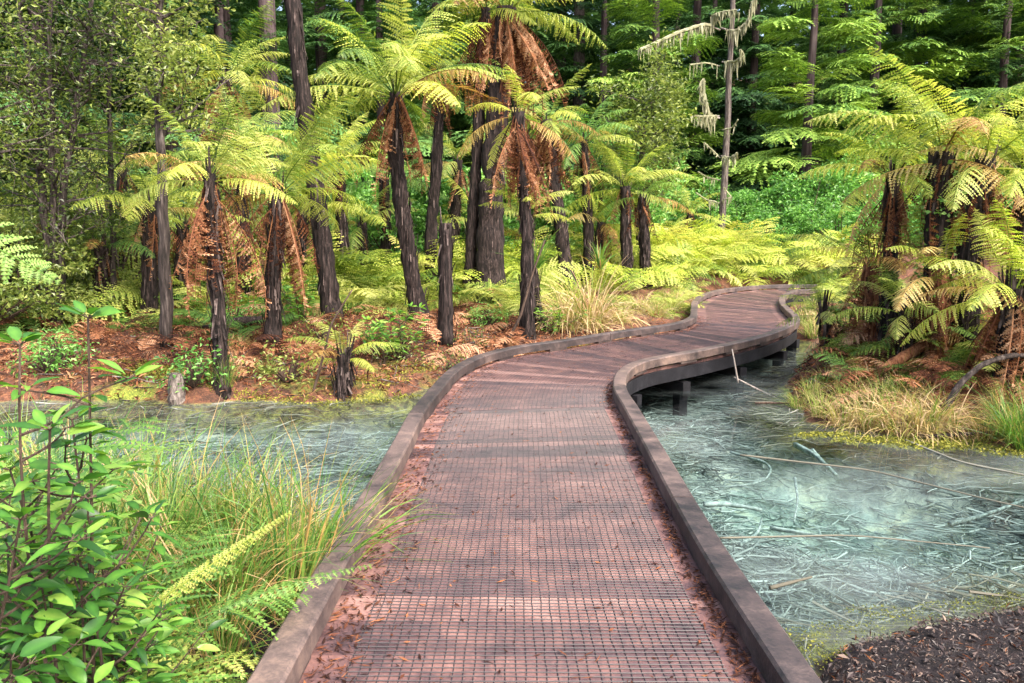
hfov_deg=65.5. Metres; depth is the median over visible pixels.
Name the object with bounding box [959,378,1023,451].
sedge tussock
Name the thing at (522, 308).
dead branch
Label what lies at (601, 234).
tree fern
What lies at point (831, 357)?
ground fern
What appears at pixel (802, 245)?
ground fern
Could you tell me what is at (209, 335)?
withered fern
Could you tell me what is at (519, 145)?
tree fern
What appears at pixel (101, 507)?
sedge tussock
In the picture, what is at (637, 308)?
grass tussock
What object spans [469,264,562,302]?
ground fern
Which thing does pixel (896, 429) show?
grass tussock
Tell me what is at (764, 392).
floating branch
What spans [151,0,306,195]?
conifer
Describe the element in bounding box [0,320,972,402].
twig litter
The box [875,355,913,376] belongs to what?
grass tussock
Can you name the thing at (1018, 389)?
withered fern
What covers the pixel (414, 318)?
withered fern
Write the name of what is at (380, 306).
withered fern
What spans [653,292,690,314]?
grass tussock
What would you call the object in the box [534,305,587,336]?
broad leaved shrub
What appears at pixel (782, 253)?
ground fern
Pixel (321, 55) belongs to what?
conifer
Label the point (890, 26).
conifer
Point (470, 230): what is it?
tree fern
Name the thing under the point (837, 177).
shrub
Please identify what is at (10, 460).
sedge tussock
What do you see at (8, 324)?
ground fern
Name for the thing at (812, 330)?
grass tussock
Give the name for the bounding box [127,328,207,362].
withered fern
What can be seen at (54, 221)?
leaved tree
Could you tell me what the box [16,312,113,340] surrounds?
withered fern
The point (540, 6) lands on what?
conifer
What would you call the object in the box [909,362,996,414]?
withered fern
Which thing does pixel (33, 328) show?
ground fern
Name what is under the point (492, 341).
withered fern
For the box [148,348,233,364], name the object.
withered fern
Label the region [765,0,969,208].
conifer
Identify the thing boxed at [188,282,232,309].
ground fern
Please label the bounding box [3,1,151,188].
conifer
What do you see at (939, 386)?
withered fern
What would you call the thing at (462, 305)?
withered fern
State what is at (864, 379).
grass tussock
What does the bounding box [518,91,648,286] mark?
tree fern
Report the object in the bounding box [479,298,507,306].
ground fern
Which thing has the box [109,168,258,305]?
tree fern
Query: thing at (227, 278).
ground fern
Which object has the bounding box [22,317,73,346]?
shrub
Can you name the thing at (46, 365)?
shrub
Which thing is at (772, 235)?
ground fern
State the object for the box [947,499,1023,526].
sunken branch
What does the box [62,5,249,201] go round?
conifer
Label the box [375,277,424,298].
ground fern
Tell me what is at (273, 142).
tree fern
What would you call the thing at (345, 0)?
sky
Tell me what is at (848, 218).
shrub
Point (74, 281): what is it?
shrub
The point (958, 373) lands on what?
ground fern
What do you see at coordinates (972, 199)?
tree fern
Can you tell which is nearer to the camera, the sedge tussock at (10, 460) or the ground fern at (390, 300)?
the sedge tussock at (10, 460)
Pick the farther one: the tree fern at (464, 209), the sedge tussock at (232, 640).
the tree fern at (464, 209)
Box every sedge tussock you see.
[0,377,236,562]
[0,393,138,507]
[0,394,184,554]
[0,427,83,538]
[0,438,71,564]
[0,439,235,615]
[0,442,239,559]
[0,471,151,662]
[0,562,149,675]
[1,379,102,490]
[1,518,212,653]
[2,421,184,537]
[5,584,186,669]
[13,513,281,675]
[14,418,318,625]
[45,398,318,578]
[53,405,242,510]
[63,473,345,672]
[72,425,294,579]
[78,490,384,682]
[85,563,246,679]
[105,448,227,519]
[106,415,341,597]
[109,420,459,621]
[116,425,313,549]
[120,554,334,682]
[133,449,381,633]
[139,413,361,550]
[144,455,387,644]
[159,416,460,624]
[194,469,380,572]
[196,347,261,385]
[204,445,354,542]
[226,452,446,578]
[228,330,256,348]
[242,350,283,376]
[254,471,394,555]
[356,326,375,341]
[535,273,617,339]
[536,253,656,336]
[946,400,1017,447]
[949,382,1023,444]
[959,372,1023,417]
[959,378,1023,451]
[987,376,1023,440]
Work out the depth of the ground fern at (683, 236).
24.16 m
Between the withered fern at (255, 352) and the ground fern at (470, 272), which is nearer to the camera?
the withered fern at (255, 352)
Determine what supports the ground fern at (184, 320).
on the ground
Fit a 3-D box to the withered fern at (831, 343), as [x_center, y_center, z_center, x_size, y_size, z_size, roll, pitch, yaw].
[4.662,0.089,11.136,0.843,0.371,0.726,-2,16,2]
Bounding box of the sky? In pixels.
[4,0,1005,83]
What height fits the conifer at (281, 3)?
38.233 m
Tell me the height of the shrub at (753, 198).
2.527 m
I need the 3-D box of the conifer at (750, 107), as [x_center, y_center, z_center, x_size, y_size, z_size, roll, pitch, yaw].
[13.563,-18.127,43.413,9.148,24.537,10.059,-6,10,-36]
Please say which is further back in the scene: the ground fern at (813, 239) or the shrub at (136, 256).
the ground fern at (813, 239)
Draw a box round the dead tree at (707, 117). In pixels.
[637,0,756,232]
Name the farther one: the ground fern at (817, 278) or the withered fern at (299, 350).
the ground fern at (817, 278)
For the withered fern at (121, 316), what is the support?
on the ground
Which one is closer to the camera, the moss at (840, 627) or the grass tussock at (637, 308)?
the moss at (840, 627)
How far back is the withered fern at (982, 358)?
8.15 m
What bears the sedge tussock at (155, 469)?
on the ground
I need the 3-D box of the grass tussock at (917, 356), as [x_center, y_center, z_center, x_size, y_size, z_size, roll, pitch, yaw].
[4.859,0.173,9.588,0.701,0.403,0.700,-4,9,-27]
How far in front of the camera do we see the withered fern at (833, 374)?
9.52 m
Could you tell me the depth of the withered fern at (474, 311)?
15.48 m
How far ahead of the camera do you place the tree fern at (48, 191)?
13.99 m
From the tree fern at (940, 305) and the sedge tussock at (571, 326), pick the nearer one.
the tree fern at (940, 305)
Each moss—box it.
[87,357,211,383]
[201,360,437,406]
[786,591,1023,669]
[788,417,1023,459]
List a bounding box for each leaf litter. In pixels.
[0,289,669,402]
[788,304,1020,413]
[819,606,1023,682]
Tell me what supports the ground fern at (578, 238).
on the ground
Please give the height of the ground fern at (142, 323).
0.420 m
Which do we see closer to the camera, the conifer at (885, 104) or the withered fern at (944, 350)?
the withered fern at (944, 350)
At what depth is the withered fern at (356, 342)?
11.17 m
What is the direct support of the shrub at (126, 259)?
on the ground
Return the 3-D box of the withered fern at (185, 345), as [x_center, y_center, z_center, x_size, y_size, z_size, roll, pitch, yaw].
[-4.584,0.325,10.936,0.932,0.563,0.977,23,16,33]
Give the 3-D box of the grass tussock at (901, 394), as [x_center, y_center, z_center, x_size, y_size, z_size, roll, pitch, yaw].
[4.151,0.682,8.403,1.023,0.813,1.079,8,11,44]
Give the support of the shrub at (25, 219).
on the ground
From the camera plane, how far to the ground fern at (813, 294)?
18.64 m
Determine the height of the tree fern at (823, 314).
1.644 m
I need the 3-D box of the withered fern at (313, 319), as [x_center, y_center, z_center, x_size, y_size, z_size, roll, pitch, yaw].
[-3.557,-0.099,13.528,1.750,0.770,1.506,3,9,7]
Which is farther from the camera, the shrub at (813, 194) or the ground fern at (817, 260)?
the shrub at (813, 194)
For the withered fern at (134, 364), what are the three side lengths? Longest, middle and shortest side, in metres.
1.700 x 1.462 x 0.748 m
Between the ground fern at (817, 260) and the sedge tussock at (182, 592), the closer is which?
the sedge tussock at (182, 592)
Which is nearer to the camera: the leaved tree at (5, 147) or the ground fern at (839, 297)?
the leaved tree at (5, 147)
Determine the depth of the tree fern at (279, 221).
11.24 m
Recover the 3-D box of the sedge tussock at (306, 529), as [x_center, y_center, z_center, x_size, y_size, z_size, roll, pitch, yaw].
[-1.002,1.081,4.149,2.003,1.055,2.157,28,5,-19]
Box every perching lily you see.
[496,228,557,267]
[573,235,622,268]
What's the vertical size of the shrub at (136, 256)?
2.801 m
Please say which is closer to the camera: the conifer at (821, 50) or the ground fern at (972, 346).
the ground fern at (972, 346)
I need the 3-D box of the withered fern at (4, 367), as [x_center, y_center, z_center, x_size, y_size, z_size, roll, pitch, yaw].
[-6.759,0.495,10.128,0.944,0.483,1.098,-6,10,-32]
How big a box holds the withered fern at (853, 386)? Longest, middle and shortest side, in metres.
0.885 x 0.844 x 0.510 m
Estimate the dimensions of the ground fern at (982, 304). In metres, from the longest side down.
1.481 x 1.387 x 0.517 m
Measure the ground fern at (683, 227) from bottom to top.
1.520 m
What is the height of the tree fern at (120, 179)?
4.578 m
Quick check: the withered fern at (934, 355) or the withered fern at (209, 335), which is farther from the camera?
the withered fern at (209, 335)
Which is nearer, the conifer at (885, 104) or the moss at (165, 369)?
the moss at (165, 369)
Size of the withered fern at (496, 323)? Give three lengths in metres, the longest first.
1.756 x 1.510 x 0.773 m
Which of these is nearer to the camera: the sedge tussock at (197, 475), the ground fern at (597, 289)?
the sedge tussock at (197, 475)
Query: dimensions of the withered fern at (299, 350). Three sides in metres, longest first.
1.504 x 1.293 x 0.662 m
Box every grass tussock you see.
[597,299,651,327]
[620,287,666,314]
[634,295,679,319]
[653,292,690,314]
[658,286,691,306]
[780,387,814,410]
[781,306,837,338]
[786,377,832,401]
[786,380,858,423]
[791,293,830,311]
[792,303,817,323]
[800,382,882,447]
[801,302,835,326]
[808,362,845,384]
[817,368,880,405]
[820,382,920,442]
[827,350,859,368]
[838,342,875,360]
[838,379,972,468]
[843,373,920,414]
[848,359,897,387]
[857,369,941,421]
[862,376,992,459]
[870,374,918,397]
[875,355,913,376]
[884,347,929,364]
[891,368,949,406]
[895,379,992,452]
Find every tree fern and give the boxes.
[0,136,142,302]
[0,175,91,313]
[23,188,155,320]
[44,96,195,292]
[67,131,244,318]
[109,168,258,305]
[123,91,298,399]
[141,0,294,298]
[165,85,380,352]
[168,68,299,303]
[234,141,369,274]
[259,0,521,324]
[273,113,389,286]
[283,321,402,400]
[307,177,418,271]
[325,118,446,271]
[367,0,500,298]
[403,100,515,252]
[426,0,607,304]
[435,207,457,346]
[437,173,520,239]
[449,0,562,302]
[457,65,580,339]
[481,166,573,331]
[508,63,599,289]
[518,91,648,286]
[542,172,652,276]
[565,127,694,288]
[597,158,695,287]
[655,185,722,232]
[776,271,859,356]
[784,189,953,347]
[794,96,1006,354]
[805,45,1023,355]
[820,241,985,365]
[839,74,1023,354]
[852,198,1023,361]
[900,198,1023,405]
[917,124,1023,305]
[918,225,1023,385]
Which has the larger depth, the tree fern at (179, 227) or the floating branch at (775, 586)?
the tree fern at (179, 227)
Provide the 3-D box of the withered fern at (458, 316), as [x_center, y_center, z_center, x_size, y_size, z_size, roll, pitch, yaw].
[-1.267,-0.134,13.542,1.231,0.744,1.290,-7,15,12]
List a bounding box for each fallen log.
[202,316,262,333]
[876,310,996,375]
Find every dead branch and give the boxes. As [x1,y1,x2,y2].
[312,290,352,391]
[504,240,545,345]
[925,431,1002,437]
[935,353,1023,427]
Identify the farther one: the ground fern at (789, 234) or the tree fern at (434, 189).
the ground fern at (789, 234)
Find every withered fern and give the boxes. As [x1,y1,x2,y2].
[0,318,21,343]
[0,341,69,361]
[0,342,18,358]
[0,358,12,378]
[5,317,24,326]
[8,334,83,360]
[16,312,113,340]
[25,318,82,336]
[37,327,123,347]
[47,338,122,364]
[79,315,151,339]
[80,349,206,384]
[95,321,141,331]
[100,305,139,320]
[108,325,203,356]
[108,335,166,361]
[118,299,199,321]
[119,306,182,324]
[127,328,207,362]
[144,320,209,329]
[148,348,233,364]
[151,337,205,365]
[153,337,228,352]
[157,325,245,340]
[159,345,253,388]
[173,313,226,333]
[190,327,297,350]
[201,304,265,324]
[205,350,269,366]
[210,339,293,367]
[228,326,294,350]
[230,347,296,373]
[233,322,264,328]
[237,334,288,371]
[241,322,305,335]
[251,343,305,352]
[262,338,342,359]
[263,311,346,328]
[269,334,312,360]
[283,341,323,351]
[287,342,382,368]
[288,319,363,342]
[289,317,353,332]
[310,323,375,348]
[310,326,366,343]
[320,307,390,337]
[330,335,407,358]
[344,304,373,316]
[346,303,402,309]
[355,314,387,323]
[380,313,433,327]
[404,324,436,340]
[406,311,470,332]
[416,321,484,365]
[431,299,479,309]
[436,303,492,318]
[459,302,501,310]
[465,308,516,328]
[466,337,546,355]
[468,303,517,320]
[474,331,519,347]
[479,313,547,333]
[482,317,518,332]
[486,315,523,337]
[489,336,524,348]
[793,368,904,405]
[805,317,853,352]
[806,346,871,379]
[809,335,887,367]
[812,332,847,354]
[813,354,876,373]
[819,364,848,389]
[828,372,925,421]
[830,378,908,392]
[832,319,877,346]
[835,316,861,342]
[839,359,877,386]
[847,356,939,391]
[863,333,915,366]
[863,358,962,389]
[866,336,880,353]
[866,349,935,371]
[880,343,943,367]
[896,364,990,405]
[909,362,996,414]
[912,357,965,385]
[914,361,991,372]
[918,338,972,371]
[925,327,953,359]
[940,365,1020,409]
[981,352,1023,403]
[985,350,1023,405]
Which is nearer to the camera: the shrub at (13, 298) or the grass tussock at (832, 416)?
the grass tussock at (832, 416)
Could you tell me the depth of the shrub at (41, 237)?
18.62 m
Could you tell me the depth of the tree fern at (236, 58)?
17.23 m
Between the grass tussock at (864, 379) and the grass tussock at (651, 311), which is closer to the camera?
the grass tussock at (864, 379)
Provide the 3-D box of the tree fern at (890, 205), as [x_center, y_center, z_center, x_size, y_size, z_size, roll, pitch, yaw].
[4.957,-1.162,10.168,2.218,3.561,2.076,-2,8,-13]
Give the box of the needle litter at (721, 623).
[303,316,787,682]
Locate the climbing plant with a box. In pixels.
[912,152,972,311]
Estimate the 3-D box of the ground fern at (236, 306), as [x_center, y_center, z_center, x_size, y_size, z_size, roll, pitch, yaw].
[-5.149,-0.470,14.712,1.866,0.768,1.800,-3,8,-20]
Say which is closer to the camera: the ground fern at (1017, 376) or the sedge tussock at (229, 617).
the sedge tussock at (229, 617)
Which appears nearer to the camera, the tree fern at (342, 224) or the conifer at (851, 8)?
the tree fern at (342, 224)
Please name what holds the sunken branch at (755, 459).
in the water
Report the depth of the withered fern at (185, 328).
11.97 m
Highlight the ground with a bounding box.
[0,79,1023,682]
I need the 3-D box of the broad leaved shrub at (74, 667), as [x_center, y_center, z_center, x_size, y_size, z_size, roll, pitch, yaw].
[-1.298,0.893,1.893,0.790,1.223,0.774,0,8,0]
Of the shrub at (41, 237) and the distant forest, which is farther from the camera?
the distant forest
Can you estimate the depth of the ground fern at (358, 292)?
14.81 m
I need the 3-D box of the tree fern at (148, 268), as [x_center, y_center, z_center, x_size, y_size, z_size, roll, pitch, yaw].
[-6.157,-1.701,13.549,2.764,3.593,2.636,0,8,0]
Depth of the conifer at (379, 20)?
40.09 m
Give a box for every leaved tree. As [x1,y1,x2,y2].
[0,0,84,210]
[0,0,184,329]
[14,0,171,320]
[73,0,257,348]
[557,103,661,226]
[578,27,703,247]
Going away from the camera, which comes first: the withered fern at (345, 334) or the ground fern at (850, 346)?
the ground fern at (850, 346)
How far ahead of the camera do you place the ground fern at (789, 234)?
27.65 m
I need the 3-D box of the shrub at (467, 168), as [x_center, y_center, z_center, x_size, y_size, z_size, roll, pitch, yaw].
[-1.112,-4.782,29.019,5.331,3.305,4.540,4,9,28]
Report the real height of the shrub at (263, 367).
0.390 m
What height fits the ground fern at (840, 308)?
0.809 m
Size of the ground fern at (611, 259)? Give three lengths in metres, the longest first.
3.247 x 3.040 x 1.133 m
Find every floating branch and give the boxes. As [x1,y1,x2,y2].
[720,535,989,548]
[732,349,738,382]
[734,377,775,397]
[740,454,1023,507]
[755,402,800,403]
[768,576,812,589]
[904,439,1023,475]
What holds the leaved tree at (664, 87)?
on the ground
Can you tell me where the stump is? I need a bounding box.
[167,372,185,406]
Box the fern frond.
[0,222,60,284]
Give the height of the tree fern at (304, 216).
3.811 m
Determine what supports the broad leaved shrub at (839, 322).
on the ground
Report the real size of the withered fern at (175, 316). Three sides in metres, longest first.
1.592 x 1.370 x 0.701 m
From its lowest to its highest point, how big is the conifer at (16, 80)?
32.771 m
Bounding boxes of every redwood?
[258,0,282,207]
[281,0,345,327]
[356,0,368,189]
[569,0,584,207]
[607,2,609,86]
[881,2,902,168]
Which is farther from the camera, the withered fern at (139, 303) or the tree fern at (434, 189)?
the tree fern at (434, 189)
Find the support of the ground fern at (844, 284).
on the ground
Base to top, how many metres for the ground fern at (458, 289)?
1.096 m
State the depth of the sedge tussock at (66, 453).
4.51 m
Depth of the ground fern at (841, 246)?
24.94 m
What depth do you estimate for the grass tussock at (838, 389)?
8.74 m
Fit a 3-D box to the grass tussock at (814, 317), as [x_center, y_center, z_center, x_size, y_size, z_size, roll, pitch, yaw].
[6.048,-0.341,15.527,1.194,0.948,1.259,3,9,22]
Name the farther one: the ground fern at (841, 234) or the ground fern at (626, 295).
the ground fern at (841, 234)
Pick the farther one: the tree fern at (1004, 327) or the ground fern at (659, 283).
the ground fern at (659, 283)
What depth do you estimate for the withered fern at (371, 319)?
13.82 m
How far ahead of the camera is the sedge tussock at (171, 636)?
3.12 m
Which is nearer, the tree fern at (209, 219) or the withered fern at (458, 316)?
the tree fern at (209, 219)
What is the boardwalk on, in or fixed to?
on the ground
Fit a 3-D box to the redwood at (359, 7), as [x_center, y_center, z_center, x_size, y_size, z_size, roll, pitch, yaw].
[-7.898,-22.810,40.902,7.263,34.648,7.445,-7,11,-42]
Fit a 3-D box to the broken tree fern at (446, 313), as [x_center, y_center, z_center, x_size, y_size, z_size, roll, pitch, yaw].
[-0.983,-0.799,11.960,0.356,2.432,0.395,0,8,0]
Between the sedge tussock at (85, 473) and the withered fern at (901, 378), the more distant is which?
the withered fern at (901, 378)
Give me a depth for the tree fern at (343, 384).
9.58 m
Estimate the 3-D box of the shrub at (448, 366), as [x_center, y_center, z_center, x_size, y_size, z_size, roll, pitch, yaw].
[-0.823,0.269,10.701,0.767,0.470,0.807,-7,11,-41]
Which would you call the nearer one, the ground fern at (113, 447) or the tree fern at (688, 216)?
the ground fern at (113, 447)
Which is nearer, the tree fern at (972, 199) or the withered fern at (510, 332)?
the tree fern at (972, 199)
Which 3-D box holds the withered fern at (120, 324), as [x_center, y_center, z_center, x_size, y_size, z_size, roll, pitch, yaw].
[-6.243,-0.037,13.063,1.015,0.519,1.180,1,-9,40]
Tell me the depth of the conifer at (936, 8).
61.51 m
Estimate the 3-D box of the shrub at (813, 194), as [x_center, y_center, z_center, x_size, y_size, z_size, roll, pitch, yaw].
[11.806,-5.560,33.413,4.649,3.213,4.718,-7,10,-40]
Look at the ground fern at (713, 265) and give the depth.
22.50 m
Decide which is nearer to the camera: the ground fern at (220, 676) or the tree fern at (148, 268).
the ground fern at (220, 676)
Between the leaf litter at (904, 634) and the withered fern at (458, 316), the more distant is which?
the withered fern at (458, 316)
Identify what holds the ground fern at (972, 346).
on the ground
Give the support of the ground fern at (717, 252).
on the ground
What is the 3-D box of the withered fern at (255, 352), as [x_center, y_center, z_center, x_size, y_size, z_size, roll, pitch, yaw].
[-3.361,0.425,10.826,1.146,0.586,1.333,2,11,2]
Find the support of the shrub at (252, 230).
on the ground
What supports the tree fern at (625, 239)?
on the ground
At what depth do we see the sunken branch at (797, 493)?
6.24 m
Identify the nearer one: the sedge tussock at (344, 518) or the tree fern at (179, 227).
the sedge tussock at (344, 518)
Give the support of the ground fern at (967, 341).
on the ground
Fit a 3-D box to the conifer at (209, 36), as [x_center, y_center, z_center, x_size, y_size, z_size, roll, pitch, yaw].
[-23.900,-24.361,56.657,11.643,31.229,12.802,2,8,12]
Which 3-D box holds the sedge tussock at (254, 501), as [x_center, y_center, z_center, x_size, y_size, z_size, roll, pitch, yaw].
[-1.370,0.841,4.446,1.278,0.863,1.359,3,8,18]
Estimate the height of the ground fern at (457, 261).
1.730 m
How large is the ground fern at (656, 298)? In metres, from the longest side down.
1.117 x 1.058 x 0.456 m
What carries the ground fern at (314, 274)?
on the ground
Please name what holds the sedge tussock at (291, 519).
on the ground
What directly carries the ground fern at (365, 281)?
on the ground
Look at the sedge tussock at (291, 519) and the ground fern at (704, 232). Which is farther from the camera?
the ground fern at (704, 232)
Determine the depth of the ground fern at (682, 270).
21.80 m
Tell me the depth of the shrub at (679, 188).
32.71 m
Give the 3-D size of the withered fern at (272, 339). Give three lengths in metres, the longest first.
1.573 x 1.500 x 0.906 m
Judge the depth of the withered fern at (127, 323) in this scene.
12.58 m
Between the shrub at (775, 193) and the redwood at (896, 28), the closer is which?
the shrub at (775, 193)
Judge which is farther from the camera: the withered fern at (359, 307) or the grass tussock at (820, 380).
the withered fern at (359, 307)
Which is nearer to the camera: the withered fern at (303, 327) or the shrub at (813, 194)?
the withered fern at (303, 327)
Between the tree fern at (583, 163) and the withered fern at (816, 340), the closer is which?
the withered fern at (816, 340)
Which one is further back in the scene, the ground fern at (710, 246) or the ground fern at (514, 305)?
the ground fern at (710, 246)
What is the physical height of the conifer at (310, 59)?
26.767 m
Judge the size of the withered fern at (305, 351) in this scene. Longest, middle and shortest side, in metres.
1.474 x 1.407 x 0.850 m
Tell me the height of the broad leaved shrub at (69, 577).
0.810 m
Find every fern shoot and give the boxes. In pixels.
[134,511,291,619]
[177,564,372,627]
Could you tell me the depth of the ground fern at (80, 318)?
13.78 m
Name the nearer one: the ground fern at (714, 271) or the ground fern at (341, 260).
the ground fern at (341, 260)
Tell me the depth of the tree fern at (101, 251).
13.77 m
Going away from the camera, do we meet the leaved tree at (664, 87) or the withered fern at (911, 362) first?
the withered fern at (911, 362)
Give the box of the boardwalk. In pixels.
[246,284,856,682]
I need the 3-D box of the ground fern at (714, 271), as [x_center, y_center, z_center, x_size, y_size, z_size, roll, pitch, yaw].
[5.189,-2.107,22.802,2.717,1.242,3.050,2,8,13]
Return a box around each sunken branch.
[715,451,771,487]
[738,517,762,546]
[770,525,849,542]
[793,442,837,475]
[793,477,798,522]
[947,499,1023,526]
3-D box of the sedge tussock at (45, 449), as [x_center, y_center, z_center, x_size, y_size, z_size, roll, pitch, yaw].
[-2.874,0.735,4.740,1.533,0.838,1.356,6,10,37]
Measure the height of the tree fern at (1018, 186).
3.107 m
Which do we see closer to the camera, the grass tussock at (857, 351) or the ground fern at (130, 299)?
the grass tussock at (857, 351)
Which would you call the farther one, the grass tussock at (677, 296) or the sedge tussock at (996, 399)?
the grass tussock at (677, 296)
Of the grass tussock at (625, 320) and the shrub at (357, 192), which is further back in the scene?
the shrub at (357, 192)
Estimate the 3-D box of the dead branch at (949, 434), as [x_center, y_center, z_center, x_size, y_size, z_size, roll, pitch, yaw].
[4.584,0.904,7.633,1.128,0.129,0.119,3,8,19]
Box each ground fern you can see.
[0,304,66,341]
[0,317,84,339]
[0,416,193,624]
[0,526,311,682]
[1,515,240,657]
[31,236,135,291]
[33,313,107,328]
[39,623,259,682]
[64,259,230,328]
[85,300,173,330]
[92,284,140,306]
[114,315,182,331]
[117,267,289,313]
[118,306,209,338]
[136,285,227,321]
[138,312,238,336]
[182,308,264,337]
[187,294,281,320]
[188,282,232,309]
[190,230,406,309]
[192,261,265,294]
[196,310,306,339]
[224,285,295,313]
[244,247,400,297]
[256,300,320,331]
[282,271,385,312]
[286,258,367,293]
[301,271,406,318]
[304,264,404,298]
[311,276,408,315]
[339,245,452,309]
[357,245,455,275]
[363,279,437,305]
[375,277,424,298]
[376,236,544,302]
[380,266,460,299]
[389,235,508,289]
[418,241,575,302]
[420,270,518,310]
[427,272,515,307]
[453,257,583,307]
[458,307,511,323]
[460,287,567,317]
[461,278,571,319]
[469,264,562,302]
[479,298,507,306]
[504,225,600,280]
[504,227,553,262]
[504,263,593,299]
[513,259,565,291]
[517,250,582,275]
[543,215,660,257]
[548,239,686,289]
[556,243,637,282]
[570,232,705,263]
[580,239,708,288]
[580,267,650,291]
[585,280,632,294]
[603,294,631,307]
[604,294,633,300]
[606,218,698,252]
[606,223,729,275]
[608,293,675,315]
[616,250,699,272]
[616,270,667,285]
[617,295,662,308]
[632,238,730,279]
[633,223,772,269]
[639,303,688,318]
[649,277,685,288]
[649,286,685,296]
[652,248,741,286]
[656,256,721,293]
[657,292,697,304]
[657,292,704,309]
[664,301,707,312]
[665,213,735,252]
[665,221,734,240]
[672,218,771,260]
[673,220,764,241]
[674,217,788,265]
[675,287,711,298]
[676,241,755,265]
[678,281,710,295]
[679,246,773,277]
[682,234,775,247]
[693,241,749,266]
[704,257,801,286]
[708,223,800,261]
[733,243,815,278]
[741,257,809,289]
[751,228,859,270]
[763,244,792,261]
[767,236,851,265]
[770,228,834,257]
[778,223,881,258]
[779,229,866,261]
[785,256,868,288]
[791,241,882,271]
[792,269,848,282]
[799,271,834,288]
[799,349,908,386]
[804,241,877,265]
[810,285,852,301]
[811,271,861,284]
[812,336,886,364]
[814,287,857,303]
[817,276,856,293]
[818,280,857,297]
[819,230,906,262]
[820,318,889,363]
[831,357,885,371]
[832,286,954,334]
[834,280,851,292]
[842,292,954,332]
[849,329,977,357]
[870,342,988,392]
[880,312,992,346]
[898,278,922,292]
[903,284,997,327]
[925,343,975,367]
[947,338,1023,395]
[948,324,975,360]
[954,340,1023,376]
[989,353,1023,389]
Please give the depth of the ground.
8.08 m
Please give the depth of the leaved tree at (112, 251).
13.49 m
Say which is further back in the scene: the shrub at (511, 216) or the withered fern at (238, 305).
the shrub at (511, 216)
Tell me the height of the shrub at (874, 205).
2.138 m
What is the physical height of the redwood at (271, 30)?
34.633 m
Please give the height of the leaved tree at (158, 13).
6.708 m
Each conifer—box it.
[0,0,89,172]
[0,0,103,200]
[0,0,181,205]
[0,0,200,225]
[0,8,38,219]
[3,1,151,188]
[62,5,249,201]
[64,0,265,231]
[115,0,246,128]
[119,0,305,219]
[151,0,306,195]
[229,0,356,213]
[233,0,409,189]
[249,0,393,165]
[282,0,415,188]
[296,0,465,203]
[349,0,471,171]
[369,0,510,187]
[413,0,512,174]
[415,0,530,175]
[450,0,594,186]
[468,0,630,187]
[488,1,593,177]
[526,0,669,219]
[530,0,636,127]
[569,1,685,187]
[585,0,735,210]
[618,0,745,205]
[628,0,779,208]
[664,0,774,207]
[669,0,842,206]
[687,0,826,182]
[706,0,895,223]
[710,0,858,198]
[756,0,921,194]
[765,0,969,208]
[790,0,936,211]
[825,0,1010,202]
[848,1,981,185]
[885,0,1023,195]
[898,0,1014,168]
[905,0,1023,232]
[926,0,1023,175]
[953,5,1023,171]
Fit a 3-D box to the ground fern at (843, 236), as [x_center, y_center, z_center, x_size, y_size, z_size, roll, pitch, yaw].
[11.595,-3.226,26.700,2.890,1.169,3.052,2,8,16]
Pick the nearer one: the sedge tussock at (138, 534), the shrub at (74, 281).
the sedge tussock at (138, 534)
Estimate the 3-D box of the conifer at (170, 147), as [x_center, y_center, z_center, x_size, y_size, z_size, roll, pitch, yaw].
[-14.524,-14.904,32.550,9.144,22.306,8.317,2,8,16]
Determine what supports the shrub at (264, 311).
on the ground
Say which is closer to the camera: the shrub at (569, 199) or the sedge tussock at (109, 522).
the sedge tussock at (109, 522)
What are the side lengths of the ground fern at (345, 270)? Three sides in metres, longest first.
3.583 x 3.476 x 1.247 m
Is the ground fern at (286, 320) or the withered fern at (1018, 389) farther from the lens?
the ground fern at (286, 320)
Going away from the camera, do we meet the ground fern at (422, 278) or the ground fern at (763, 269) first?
the ground fern at (422, 278)
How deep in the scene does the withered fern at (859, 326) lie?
10.52 m
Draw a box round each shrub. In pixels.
[0,138,200,258]
[0,202,113,330]
[0,203,81,293]
[0,226,141,316]
[0,240,80,333]
[0,300,179,682]
[0,428,117,563]
[0,455,227,682]
[0,471,141,682]
[0,511,175,681]
[1,191,133,279]
[1,329,104,377]
[10,183,202,299]
[13,329,99,366]
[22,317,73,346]
[40,177,202,292]
[125,206,255,273]
[146,337,244,392]
[158,174,310,273]
[193,173,355,279]
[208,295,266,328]
[226,126,374,259]
[241,335,335,391]
[246,298,302,321]
[281,275,318,327]
[284,305,355,344]
[306,201,395,263]
[324,156,447,241]
[329,183,465,265]
[353,302,429,366]
[358,317,443,367]
[371,159,520,252]
[371,175,466,242]
[423,344,467,377]
[454,322,494,348]
[460,301,514,328]
[461,160,583,255]
[465,166,534,213]
[503,171,610,255]
[533,196,634,250]
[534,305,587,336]
[571,186,680,237]
[612,156,698,232]
[652,200,711,230]
[664,175,755,231]
[699,190,783,238]
[731,204,816,250]
[737,187,791,222]
[740,170,842,222]
[755,166,862,236]
[788,148,884,233]
[788,192,881,249]
[815,299,861,340]
[828,197,923,253]
[862,181,926,247]
[907,188,1001,249]
[953,188,1009,251]
[989,178,1013,235]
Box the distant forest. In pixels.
[13,0,1011,174]
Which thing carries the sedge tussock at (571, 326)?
on the ground
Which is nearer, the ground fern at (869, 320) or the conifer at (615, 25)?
the ground fern at (869, 320)
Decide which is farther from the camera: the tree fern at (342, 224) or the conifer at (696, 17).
the conifer at (696, 17)
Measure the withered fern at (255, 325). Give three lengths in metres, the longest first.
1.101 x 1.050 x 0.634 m

